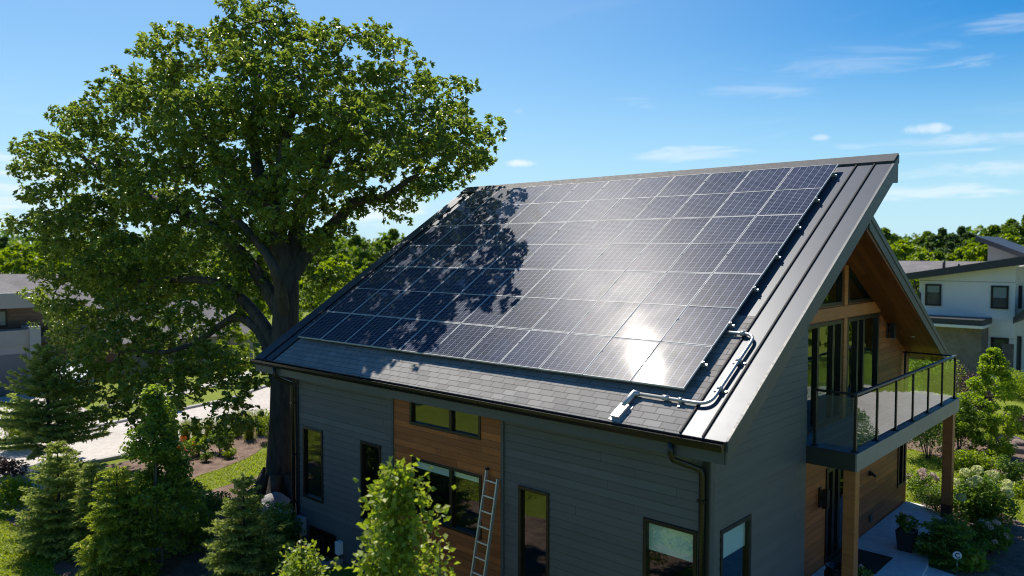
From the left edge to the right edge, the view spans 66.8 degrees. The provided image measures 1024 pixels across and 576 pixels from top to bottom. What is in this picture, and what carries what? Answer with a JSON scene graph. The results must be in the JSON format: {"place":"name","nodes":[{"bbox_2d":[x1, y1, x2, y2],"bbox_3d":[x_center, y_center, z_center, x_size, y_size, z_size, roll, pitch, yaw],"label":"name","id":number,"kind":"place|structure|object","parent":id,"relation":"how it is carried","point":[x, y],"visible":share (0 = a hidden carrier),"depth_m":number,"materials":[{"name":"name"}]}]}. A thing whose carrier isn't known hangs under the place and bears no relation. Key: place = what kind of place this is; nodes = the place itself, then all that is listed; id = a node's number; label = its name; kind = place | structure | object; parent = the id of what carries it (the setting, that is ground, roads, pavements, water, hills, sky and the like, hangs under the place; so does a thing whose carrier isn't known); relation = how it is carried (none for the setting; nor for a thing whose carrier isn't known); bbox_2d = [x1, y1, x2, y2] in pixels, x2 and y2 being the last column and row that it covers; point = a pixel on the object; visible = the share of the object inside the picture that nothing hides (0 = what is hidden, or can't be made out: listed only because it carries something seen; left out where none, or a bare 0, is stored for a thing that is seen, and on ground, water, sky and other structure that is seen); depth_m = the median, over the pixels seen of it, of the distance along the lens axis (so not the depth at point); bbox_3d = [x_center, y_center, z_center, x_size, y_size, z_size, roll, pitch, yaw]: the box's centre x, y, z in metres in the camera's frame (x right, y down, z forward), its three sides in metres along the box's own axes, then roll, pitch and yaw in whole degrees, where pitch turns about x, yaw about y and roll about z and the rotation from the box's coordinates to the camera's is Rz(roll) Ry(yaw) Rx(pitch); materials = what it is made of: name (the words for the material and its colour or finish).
{"place":"outdoors","nodes":[
{"label":"outdoors","id":0,"kind":"place"},
{"bbox_2d":[0,387,269,477],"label":"road","id":1,"kind":"structure","parent":0,"point":[111,444],"depth_m":30.32,"materials":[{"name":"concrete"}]},
{"bbox_2d":[0,294,1023,575],"bbox_3d":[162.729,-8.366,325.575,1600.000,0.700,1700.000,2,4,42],"label":"ground","id":2,"kind":"structure","parent":0,"point":[210,396],"depth_m":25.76,"materials":[{"name":"plant"}]},
{"bbox_2d":[0,475,40,511],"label":"shrub","id":3,"kind":"object","parent":2,"relation":"on","point":[10,499],"visible":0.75,"depth_m":21.98,"materials":[{"name":"green plant"}]},
{"bbox_2d":[0,243,58,313],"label":"broadleaf tree","id":4,"kind":"object","parent":2,"relation":"on","point":[17,250],"visible":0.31,"depth_m":59.43,"materials":[{"name":"green plant"}]},
{"bbox_2d":[0,274,103,395],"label":"street house","id":5,"kind":"structure","parent":2,"relation":"on","point":[17,314],"depth_m":40.74,"materials":[{"name":"grey paint"}]},
{"bbox_2d":[0,353,27,395],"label":"garage door","id":6,"kind":"structure","parent":5,"relation":"in","point":[7,362],"depth_m":40.09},
{"bbox_2d":[0,342,118,473],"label":"pine","id":7,"kind":"object","parent":2,"relation":"on","point":[31,415],"visible":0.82,"depth_m":25.30,"materials":[{"name":"green plant"}]},
{"bbox_2d":[6,508,215,575],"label":"conifer bed","id":8,"kind":"object","parent":2,"relation":"on","point":[181,564],"visible":0.17,"depth_m":18.26,"materials":[{"name":"brown soil"}]},
{"bbox_2d":[1,440,90,557],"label":"spruce","id":9,"kind":"object","parent":8,"relation":"on","point":[43,525],"visible":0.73,"depth_m":18.90,"materials":[{"name":"green plant"}]},
{"bbox_2d":[51,460,107,566],"bbox_3d":[-10.220,5.388,18.837,1.689,2.443,1.814,1,3,12],"label":"spruce","id":10,"kind":"object","parent":8,"relation":"on","point":[85,498],"visible":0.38,"depth_m":18.60,"materials":[{"name":"green plant"}]},
{"bbox_2d":[71,463,170,575],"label":"golden conifer","id":11,"kind":"object","parent":8,"relation":"on","point":[100,556],"visible":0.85,"depth_m":17.15,"materials":[{"name":"green plant"}]},
{"bbox_2d":[98,383,208,570],"bbox_3d":[-8.150,4.420,17.820,2.179,4.505,2.067,0,3,-1],"label":"young tree","id":12,"kind":"object","parent":8,"relation":"on","point":[162,449],"visible":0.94,"depth_m":17.57,"materials":[{"name":"green plant"}]},
{"bbox_2d":[148,501,216,554],"bbox_3d":[-8.031,5.854,19.029,1.689,1.373,1.688,2,4,42],"label":"shrub","id":13,"kind":"object","parent":8,"relation":"on","point":[197,539],"visible":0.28,"depth_m":18.89,"materials":[{"name":"green plant"}]},
{"bbox_2d":[199,472,295,575],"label":"spruce","id":14,"kind":"object","parent":8,"relation":"on","point":[237,551],"visible":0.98,"depth_m":16.07,"materials":[{"name":"green plant"}]},
{"bbox_2d":[96,300,252,375],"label":"house","id":15,"kind":"structure","parent":2,"relation":"on","point":[111,357],"depth_m":49.34,"materials":[{"name":"grey paint"}]},
{"bbox_2d":[105,428,268,478],"bbox_3d":[-10.366,5.995,29.485,3.981,0.001,8.726,1,3,27],"label":"mulch bed","id":16,"kind":"object","parent":2,"relation":"on","point":[247,448],"visible":0.32,"depth_m":27.70,"materials":[{"name":"brown soil"}]},
{"bbox_2d":[172,477,296,552],"bbox_3d":[-6.427,6.301,23.032,6.640,0.001,7.600,2,4,42],"label":"oak bed","id":17,"kind":"object","parent":2,"relation":"on","point":[223,489],"visible":0.03,"depth_m":23.13,"materials":[{"name":"brown soil"}]},
{"bbox_2d":[0,0,507,504],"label":"oak tree","id":18,"kind":"object","parent":17,"relation":"on","point":[274,230],"visible":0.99,"depth_m":24.00,"materials":[{"name":"green plant"}]},
{"bbox_2d":[264,500,305,553],"bbox_3d":[-5.685,5.917,19.096,1.282,1.240,1.517,0,3,3],"label":"shrub","id":19,"kind":"object","parent":2,"relation":"on","point":[289,532],"visible":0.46,"depth_m":18.97,"materials":[{"name":"green plant"}]},
{"bbox_2d":[262,548,364,575],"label":"wall bed","id":20,"kind":"object","parent":2,"relation":"on","point":[327,559],"depth_m":18.54,"materials":[{"name":"brown soil"}]},
{"bbox_2d":[272,534,335,575],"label":"maple sapling","id":21,"kind":"object","parent":20,"relation":"in","point":[305,565],"visible":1,"depth_m":11.17,"materials":[{"name":"green plant"}]},
{"bbox_2d":[470,467,499,575],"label":"ladder","id":22,"kind":"object","parent":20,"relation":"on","point":[488,544],"visible":1,"depth_m":14.73,"materials":[{"name":"metal"}]},
{"bbox_2d":[299,254,367,321],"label":"broadleaf tree","id":23,"kind":"object","parent":2,"relation":"on","point":[339,260],"visible":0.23,"depth_m":49.24,"materials":[{"name":"green plant"}]},
{"bbox_2d":[334,446,455,575],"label":"maple sapling","id":24,"kind":"object","parent":2,"relation":"on","point":[392,552],"visible":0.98,"depth_m":10.02,"materials":[{"name":"green plant"}]},
{"bbox_2d":[0,224,986,308],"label":"distant wood","id":25,"kind":"object","parent":2,"relation":"on","point":[355,251],"visible":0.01,"depth_m":106.12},
{"bbox_2d":[250,153,958,575],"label":"house","id":26,"kind":"structure","parent":2,"relation":"on","point":[784,439],"depth_m":14.96,"materials":[{"name":"grey"}]},
{"bbox_2d":[302,425,326,503],"bbox_3d":[-4.846,4.313,19.064,0.860,1.780,0.130,2,4,42],"label":"window","id":27,"kind":"structure","parent":26,"relation":"in","point":[305,429],"depth_m":19.26,"materials":[{"name":"black metal"}]},
{"bbox_2d":[409,402,480,439],"bbox_3d":[-1.352,2.636,15.778,2.120,0.560,0.130,2,4,42],"label":"window","id":28,"kind":"structure","parent":26,"relation":"in","point":[412,406],"depth_m":15.65,"materials":[{"name":"black metal"}]},
{"bbox_2d":[412,456,481,539],"bbox_3d":[-1.318,4.236,15.824,2.070,1.280,0.130,2,4,42],"label":"window","id":29,"kind":"structure","parent":26,"relation":"in","point":[451,472],"depth_m":15.69,"materials":[{"name":"black glass"}]},
{"bbox_2d":[518,484,552,575],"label":"window","id":30,"kind":"structure","parent":26,"relation":"in","point":[521,489],"depth_m":14.40,"materials":[{"name":"black metal"}]},
{"bbox_2d":[364,325,707,366],"bbox_3d":[-0.921,1.086,16.413,11.170,0.173,0.174,2,4,42],"label":"mounting rail","id":31,"kind":"object","parent":26,"relation":"attached to","point":[704,364],"visible":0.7,"depth_m":12.65,"materials":[{"name":"metal"}]},
{"bbox_2d":[298,312,349,339],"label":"solar panel","id":32,"kind":"object","parent":31,"relation":"attached to","point":[324,325],"visible":1,"depth_m":19.65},
{"bbox_2d":[321,314,374,343],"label":"solar panel","id":33,"kind":"object","parent":31,"relation":"attached to","point":[347,328],"visible":1,"depth_m":18.98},
{"bbox_2d":[345,316,401,346],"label":"solar panel","id":34,"kind":"object","parent":31,"relation":"attached to","point":[370,333],"visible":1,"depth_m":18.30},
{"bbox_2d":[371,318,429,350],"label":"solar panel","id":35,"kind":"object","parent":31,"relation":"attached to","point":[400,334],"visible":1,"depth_m":17.62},
{"bbox_2d":[400,321,459,354],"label":"solar panel","id":36,"kind":"object","parent":31,"relation":"attached to","point":[429,337],"visible":1,"depth_m":16.94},
{"bbox_2d":[430,324,493,358],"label":"solar panel","id":37,"kind":"object","parent":31,"relation":"attached to","point":[461,341],"visible":1,"depth_m":16.26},
{"bbox_2d":[463,327,529,364],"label":"solar panel","id":38,"kind":"object","parent":31,"relation":"attached to","point":[495,345],"visible":1,"depth_m":15.59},
{"bbox_2d":[500,330,568,369],"bbox_3d":[0.434,1.174,14.937,0.980,0.603,0.933,2,3,42],"label":"solar panel","id":39,"kind":"object","parent":31,"relation":"attached to","point":[533,349],"visible":1,"depth_m":14.90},
{"bbox_2d":[539,334,612,375],"bbox_3d":[1.175,1.207,14.259,0.980,0.603,0.933,2,4,42],"label":"solar panel","id":40,"kind":"object","parent":31,"relation":"attached to","point":[575,354],"visible":1,"depth_m":14.22,"materials":[{"name":"glass"}]},
{"bbox_2d":[583,338,659,381],"bbox_3d":[1.916,1.240,13.581,0.980,0.603,0.933,2,4,42],"label":"solar panel","id":41,"kind":"object","parent":31,"relation":"attached to","point":[621,359],"visible":1,"depth_m":13.54,"materials":[{"name":"glass"}]},
{"bbox_2d":[631,342,712,389],"bbox_3d":[2.657,1.274,12.902,0.980,0.603,0.933,3,4,42],"label":"solar panel","id":42,"kind":"object","parent":31,"relation":"attached to","point":[673,365],"visible":1,"depth_m":12.86,"materials":[{"name":"glass"}]},
{"bbox_2d":[368,298,734,327],"bbox_3d":[-0.298,0.477,17.064,11.170,0.173,0.174,2,4,42],"label":"mounting rail","id":43,"kind":"object","parent":26,"relation":"attached to","point":[731,325],"visible":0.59,"depth_m":13.30,"materials":[{"name":"metal"}]},
{"bbox_2d":[352,289,403,315],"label":"solar panel","id":44,"kind":"object","parent":43,"relation":"attached to","point":[378,302],"visible":1,"depth_m":19.64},
{"bbox_2d":[376,291,430,317],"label":"solar panel","id":45,"kind":"object","parent":43,"relation":"attached to","point":[403,304],"visible":1,"depth_m":18.96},
{"bbox_2d":[403,292,458,320],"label":"solar panel","id":46,"kind":"object","parent":43,"relation":"attached to","point":[430,306],"visible":1,"depth_m":18.28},
{"bbox_2d":[431,294,489,323],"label":"solar panel","id":47,"kind":"object","parent":43,"relation":"attached to","point":[460,308],"visible":1,"depth_m":17.60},
{"bbox_2d":[462,295,522,326],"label":"solar panel","id":48,"kind":"object","parent":43,"relation":"attached to","point":[493,310],"visible":1,"depth_m":16.92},
{"bbox_2d":[495,297,558,329],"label":"solar panel","id":49,"kind":"object","parent":43,"relation":"attached to","point":[526,313],"visible":1,"depth_m":16.24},
{"bbox_2d":[531,299,597,333],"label":"solar panel","id":50,"kind":"object","parent":43,"relation":"attached to","point":[564,316],"visible":1,"depth_m":15.57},
{"bbox_2d":[571,301,640,337],"bbox_3d":[1.805,0.589,14.918,0.980,0.603,0.933,2,4,42],"label":"solar panel","id":51,"kind":"object","parent":43,"relation":"attached to","point":[606,318],"visible":1,"depth_m":14.89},
{"bbox_2d":[614,303,687,342],"bbox_3d":[2.546,0.623,14.239,0.980,0.603,0.933,3,4,42],"label":"solar panel","id":52,"kind":"object","parent":43,"relation":"attached to","point":[650,322],"visible":1,"depth_m":14.21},
{"bbox_2d":[662,306,738,346],"bbox_3d":[3.288,0.658,13.563,0.980,0.603,0.933,3,3,42],"label":"solar panel","id":53,"kind":"object","parent":43,"relation":"attached to","point":[701,326],"visible":1,"depth_m":13.53,"materials":[{"name":"glass"}]},
{"bbox_2d":[422,275,758,291],"bbox_3d":[0.325,-0.132,17.716,11.170,0.173,0.174,2,4,42],"label":"mounting rail","id":54,"kind":"object","parent":26,"relation":"attached to","point":[755,290],"visible":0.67,"depth_m":13.97,"materials":[{"name":"metal"}]},
{"bbox_2d":[405,268,457,291],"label":"solar panel","id":55,"kind":"object","parent":54,"relation":"attached to","point":[431,279],"visible":1,"depth_m":19.61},
{"bbox_2d":[432,268,486,293],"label":"solar panel","id":56,"kind":"object","parent":54,"relation":"attached to","point":[458,280],"visible":1,"depth_m":18.93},
{"bbox_2d":[460,269,516,295],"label":"solar panel","id":57,"kind":"object","parent":54,"relation":"attached to","point":[490,282],"visible":1,"depth_m":18.25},
{"bbox_2d":[492,269,549,297],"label":"solar panel","id":58,"kind":"object","parent":54,"relation":"attached to","point":[520,282],"visible":1,"depth_m":17.57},
{"bbox_2d":[525,270,585,299],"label":"solar panel","id":59,"kind":"object","parent":54,"relation":"attached to","point":[554,284],"visible":1,"depth_m":16.90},
{"bbox_2d":[560,271,623,301],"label":"solar panel","id":60,"kind":"object","parent":54,"relation":"attached to","point":[593,285],"visible":1,"depth_m":16.22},
{"bbox_2d":[600,271,665,302],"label":"solar panel","id":61,"kind":"object","parent":54,"relation":"attached to","point":[635,287],"visible":1,"depth_m":15.54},
{"bbox_2d":[642,273,711,305],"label":"solar panel","id":62,"kind":"object","parent":54,"relation":"attached to","point":[677,289],"visible":1,"depth_m":14.87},
{"bbox_2d":[689,273,761,308],"bbox_3d":[3.901,0.052,14.205,0.980,0.603,0.933,2,4,42],"label":"solar panel","id":63,"kind":"object","parent":54,"relation":"attached to","point":[722,290],"visible":1,"depth_m":14.18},
{"bbox_2d":[423,253,780,258],"bbox_3d":[0.947,-0.742,18.367,11.170,0.173,0.174,2,4,42],"label":"mounting rail","id":64,"kind":"object","parent":26,"relation":"attached to","point":[777,256],"visible":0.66,"depth_m":14.60,"materials":[{"name":"metal"}]},
{"bbox_2d":[433,245,483,267],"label":"solar panel","id":65,"kind":"object","parent":64,"relation":"attached to","point":[458,256],"visible":1,"depth_m":20.27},
{"bbox_2d":[459,245,511,268],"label":"solar panel","id":66,"kind":"object","parent":64,"relation":"attached to","point":[486,256],"visible":1,"depth_m":19.59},
{"bbox_2d":[488,244,542,269],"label":"solar panel","id":67,"kind":"object","parent":64,"relation":"attached to","point":[517,257],"visible":1,"depth_m":18.90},
{"bbox_2d":[519,244,574,269],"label":"solar panel","id":68,"kind":"object","parent":64,"relation":"attached to","point":[546,257],"visible":1,"depth_m":18.23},
{"bbox_2d":[552,244,610,270],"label":"solar panel","id":69,"kind":"object","parent":64,"relation":"attached to","point":[582,257],"visible":1,"depth_m":17.55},
{"bbox_2d":[587,244,648,271],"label":"solar panel","id":70,"kind":"object","parent":64,"relation":"attached to","point":[618,257],"visible":1,"depth_m":16.88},
{"bbox_2d":[626,243,689,272],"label":"solar panel","id":71,"kind":"object","parent":64,"relation":"attached to","point":[658,257],"visible":1,"depth_m":16.19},
{"bbox_2d":[668,243,734,273],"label":"solar panel","id":72,"kind":"object","parent":64,"relation":"attached to","point":[701,258],"visible":1,"depth_m":15.51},
{"bbox_2d":[714,243,783,274],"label":"solar panel","id":73,"kind":"object","parent":64,"relation":"attached to","point":[749,258],"visible":1,"depth_m":14.84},
{"bbox_2d":[448,224,801,232],"bbox_3d":[1.570,-1.351,19.019,11.170,0.173,0.174,2,4,42],"label":"mounting rail","id":74,"kind":"object","parent":26,"relation":"attached to","point":[798,227],"visible":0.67,"depth_m":15.27,"materials":[{"name":"metal"}]},
{"bbox_2d":[514,222,565,244],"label":"solar panel","id":75,"kind":"object","parent":74,"relation":"attached to","point":[540,233],"visible":1,"depth_m":19.56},
{"bbox_2d":[544,221,598,244],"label":"solar panel","id":76,"kind":"object","parent":74,"relation":"attached to","point":[570,233],"visible":1,"depth_m":18.88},
{"bbox_2d":[577,220,633,243],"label":"solar panel","id":77,"kind":"object","parent":74,"relation":"attached to","point":[605,232],"visible":1,"depth_m":18.21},
{"bbox_2d":[612,219,670,243],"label":"solar panel","id":78,"kind":"object","parent":74,"relation":"attached to","point":[647,231],"visible":1,"depth_m":17.52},
{"bbox_2d":[650,218,711,243],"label":"solar panel","id":79,"kind":"object","parent":74,"relation":"attached to","point":[684,230],"visible":1,"depth_m":16.85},
{"bbox_2d":[691,216,755,243],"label":"solar panel","id":80,"kind":"object","parent":74,"relation":"attached to","point":[719,230],"visible":1,"depth_m":16.16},
{"bbox_2d":[737,214,803,243],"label":"solar panel","id":81,"kind":"object","parent":74,"relation":"attached to","point":[771,229],"visible":1,"depth_m":15.48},
{"bbox_2d":[471,197,819,213],"bbox_3d":[2.193,-1.960,19.671,11.170,0.173,0.174,2,4,42],"label":"mounting rail","id":82,"kind":"object","parent":26,"relation":"attached to","point":[816,200],"visible":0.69,"depth_m":15.91,"materials":[{"name":"metal"}]},
{"bbox_2d":[568,199,620,221],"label":"solar panel","id":83,"kind":"object","parent":82,"relation":"attached to","point":[594,210],"visible":1,"depth_m":19.53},
{"bbox_2d":[600,197,654,220],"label":"solar panel","id":84,"kind":"object","parent":82,"relation":"attached to","point":[628,209],"visible":1,"depth_m":18.85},
{"bbox_2d":[635,195,691,219],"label":"solar panel","id":85,"kind":"object","parent":82,"relation":"attached to","point":[668,207],"visible":1,"depth_m":18.18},
{"bbox_2d":[673,193,731,218],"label":"solar panel","id":86,"kind":"object","parent":82,"relation":"attached to","point":[703,206],"visible":1,"depth_m":17.50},
{"bbox_2d":[713,191,774,216],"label":"solar panel","id":87,"kind":"object","parent":82,"relation":"attached to","point":[744,204],"visible":1,"depth_m":16.82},
{"bbox_2d":[757,188,821,215],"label":"solar panel","id":88,"kind":"object","parent":82,"relation":"attached to","point":[791,202],"visible":1,"depth_m":16.14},
{"bbox_2d":[492,172,836,195],"bbox_3d":[2.816,-2.570,20.322,11.170,0.173,0.174,2,4,42],"label":"mounting rail","id":89,"kind":"object","parent":26,"relation":"attached to","point":[834,175],"visible":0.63,"depth_m":16.56,"materials":[{"name":"metal"}]},
{"bbox_2d":[622,176,674,198],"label":"solar panel","id":90,"kind":"object","parent":89,"relation":"attached to","point":[648,187],"visible":1,"depth_m":19.51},
{"bbox_2d":[657,173,711,196],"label":"solar panel","id":91,"kind":"object","parent":89,"relation":"attached to","point":[680,185],"visible":1,"depth_m":18.83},
{"bbox_2d":[694,171,749,194],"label":"solar panel","id":92,"kind":"object","parent":89,"relation":"attached to","point":[724,182],"visible":1,"depth_m":18.15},
{"bbox_2d":[733,167,792,192],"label":"solar panel","id":93,"kind":"object","parent":89,"relation":"attached to","point":[763,180],"visible":1,"depth_m":17.47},
{"bbox_2d":[777,164,837,189],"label":"solar panel","id":94,"kind":"object","parent":89,"relation":"attached to","point":[807,177],"visible":1,"depth_m":16.79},
{"bbox_2d":[642,517,696,575],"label":"window","id":95,"kind":"structure","parent":26,"relation":"in","point":[665,538],"depth_m":12.34,"materials":[{"name":"black glass"}]},
{"bbox_2d":[608,331,753,422],"bbox_3d":[2.872,1.438,12.429,2.462,1.384,1.214,-1,3,-20],"label":"conduit","id":96,"kind":"object","parent":26,"relation":"attached to","point":[620,412],"visible":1,"depth_m":12.43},
{"bbox_2d":[720,514,751,575],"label":"window","id":97,"kind":"structure","parent":26,"relation":"in","point":[737,535],"depth_m":12.65,"materials":[{"name":"black glass"}]},
{"bbox_2d":[806,319,842,432],"bbox_3d":[6.207,1.783,15.838,0.130,2.140,2.490,2,4,42],"label":"glass door","id":98,"kind":"structure","parent":26,"relation":"in","point":[833,367],"depth_m":16.34,"materials":[{"name":"glass"}]},
{"bbox_2d":[824,467,841,562],"bbox_3d":[7.061,4.785,16.914,0.130,2.040,1.480,2,4,42],"label":"entry door","id":99,"kind":"structure","parent":26,"relation":"in","point":[832,547],"depth_m":16.63,"materials":[{"name":"black glass"}]},
{"bbox_2d":[846,313,879,415],"bbox_3d":[7.977,1.691,17.768,0.130,2.140,2.110,2,4,42],"label":"glass door","id":100,"kind":"structure","parent":26,"relation":"in","point":[858,323],"depth_m":17.71,"materials":[{"name":"glass"}]},
{"bbox_2d":[811,501,946,575],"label":"patio","id":101,"kind":"structure","parent":2,"relation":"on","point":[879,537],"depth_m":17.50,"materials":[{"name":"concrete"}]},
{"bbox_2d":[895,511,919,552],"bbox_3d":[8.716,5.375,17.170,0.498,0.838,0.498,-1,3,-26],"label":"planter","id":102,"kind":"object","parent":101,"relation":"on","point":[905,538],"visible":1,"depth_m":17.07,"materials":[{"name":"black plant"}]},
{"bbox_2d":[908,356,965,395],"bbox_3d":[18.776,3.833,34.752,2.935,2.522,2.985,2,4,42],"label":"shrub","id":103,"kind":"object","parent":2,"relation":"on","point":[935,374],"visible":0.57,"depth_m":34.20,"materials":[{"name":"green plant"}]},
{"bbox_2d":[899,236,1023,382],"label":"neighbour house","id":104,"kind":"structure","parent":2,"relation":"on","point":[974,310],"depth_m":39.89,"materials":[{"name":"paint"}]},
{"bbox_2d":[907,430,1023,479],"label":"back bed","id":105,"kind":"object","parent":2,"relation":"on","point":[1020,457],"visible":0.07,"depth_m":26.23,"materials":[{"name":"green plant"}]},
{"bbox_2d":[928,392,982,451],"bbox_3d":[14.849,4.503,26.002,1.731,2.008,1.750,2,4,42],"label":"shrub","id":106,"kind":"object","parent":105,"relation":"on","point":[969,418],"visible":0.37,"depth_m":25.52,"materials":[{"name":"green plant"}]},
{"bbox_2d":[956,347,1023,461],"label":"columnar tree","id":107,"kind":"object","parent":105,"relation":"on","point":[992,361],"visible":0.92,"depth_m":24.86,"materials":[{"name":"green plant"}]},
{"bbox_2d":[916,494,1023,575],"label":"garden bed","id":108,"kind":"object","parent":2,"relation":"on","point":[1010,562],"visible":0.17,"depth_m":16.93,"materials":[{"name":"brown soil"}]},
{"bbox_2d":[912,512,995,573],"bbox_3d":[9.376,5.491,16.759,1.815,1.135,1.744,2,4,42],"label":"juniper","id":109,"kind":"object","parent":108,"relation":"on","point":[936,548],"visible":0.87,"depth_m":16.55,"materials":[{"name":"green plant"}]},
{"bbox_2d":[953,465,1020,526],"bbox_3d":[11.658,5.128,19.273,1.493,1.399,1.513,1,3,15],"label":"hydrangea","id":110,"kind":"object","parent":108,"relation":"on","point":[981,498],"visible":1,"depth_m":18.97,"materials":[{"name":"green plant"}]},
{"bbox_2d":[967,518,1014,553],"bbox_3d":[10.607,5.526,17.205,0.964,0.799,0.831,-1,3,-18],"label":"hydrangea","id":111,"kind":"object","parent":108,"relation":"on","point":[995,532],"visible":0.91,"depth_m":17.05,"materials":[{"name":"green plant"}]},
{"bbox_2d":[0,0,1023,246],"label":"sky","id":112,"kind":"structure","parent":0,"point":[580,88],"materials":[{"name":"blue"}]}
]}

